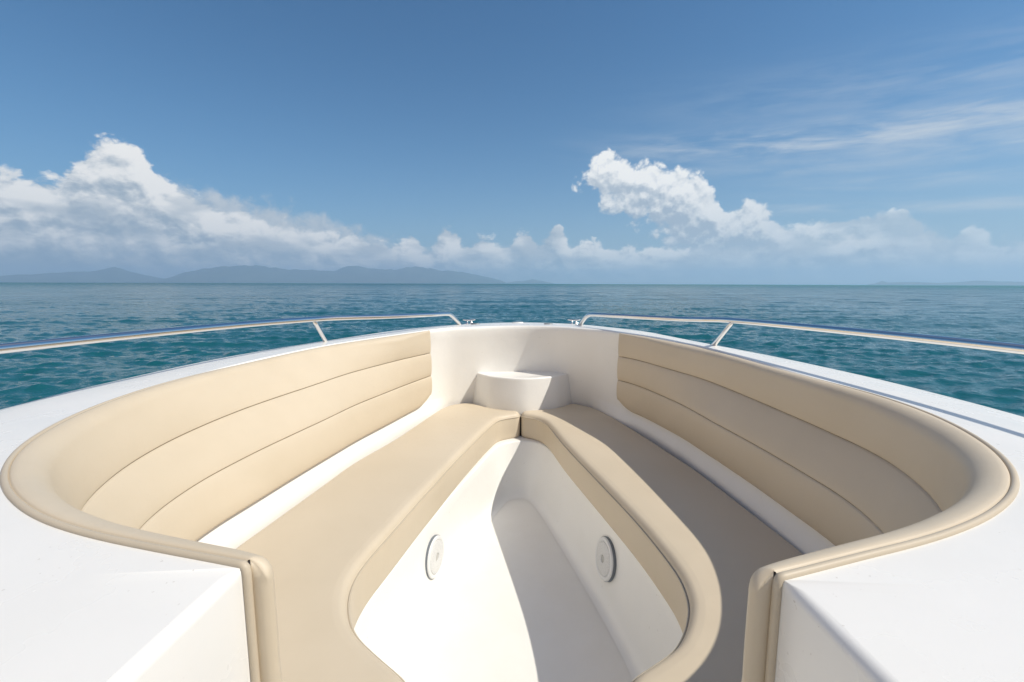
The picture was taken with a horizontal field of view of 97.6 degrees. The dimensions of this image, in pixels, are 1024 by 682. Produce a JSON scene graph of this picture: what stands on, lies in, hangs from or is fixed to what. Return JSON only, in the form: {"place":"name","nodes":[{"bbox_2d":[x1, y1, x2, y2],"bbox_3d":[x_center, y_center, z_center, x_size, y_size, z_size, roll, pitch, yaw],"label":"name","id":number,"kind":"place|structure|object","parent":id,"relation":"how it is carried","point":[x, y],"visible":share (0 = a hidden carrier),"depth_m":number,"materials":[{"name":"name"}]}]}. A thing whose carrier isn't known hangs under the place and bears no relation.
{"place":"outdoors","nodes":[
{"label":"outdoors","id":0,"kind":"place"},
{"bbox_2d":[0,267,162,282],"bbox_3d":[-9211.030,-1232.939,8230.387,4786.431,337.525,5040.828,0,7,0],"label":"island","id":1,"kind":"structure","parent":0,"point":[113,275],"depth_m":8647.40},
{"bbox_2d":[146,265,506,283],"bbox_3d":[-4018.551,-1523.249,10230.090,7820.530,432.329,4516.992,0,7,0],"label":"island","id":2,"kind":"structure","parent":0,"point":[265,274],"depth_m":9968.25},
{"bbox_2d":[0,282,1023,435],"bbox_3d":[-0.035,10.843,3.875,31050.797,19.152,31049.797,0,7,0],"label":"sea","id":3,"kind":"structure","parent":0,"point":[30,311],"depth_m":23.88,"materials":[{"name":"liquid"}]},
{"bbox_2d":[0,312,1023,681],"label":"motorboat","id":4,"kind":"object","parent":3,"relation":"on","point":[136,512],"visible":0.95,"depth_m":1.64,"materials":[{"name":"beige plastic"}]},
{"bbox_2d":[236,403,519,681],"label":"seat cushion","id":5,"kind":"object","parent":4,"relation":"on","point":[333,550],"visible":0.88,"depth_m":1.78,"materials":[{"name":"beige leather"}]},
{"bbox_2d":[521,404,802,681],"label":"seat cushion","id":6,"kind":"object","parent":4,"relation":"on","point":[701,548],"visible":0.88,"depth_m":1.81,"materials":[{"name":"beige leather"}]},
{"bbox_2d":[0,0,1023,284],"label":"sky","id":7,"kind":"structure","parent":0,"point":[740,142],"materials":[{"name":"blue"}]},
{"bbox_2d":[507,279,553,283],"bbox_3d":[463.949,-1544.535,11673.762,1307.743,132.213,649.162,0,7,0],"label":"island","id":8,"kind":"structure","parent":0,"point":[532,281],"depth_m":11523.97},
{"bbox_2d":[867,281,1023,285],"bbox_3d":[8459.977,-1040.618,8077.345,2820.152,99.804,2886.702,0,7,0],"label":"island","id":9,"kind":"structure","parent":0,"point":[961,283],"depth_m":8182.85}
]}

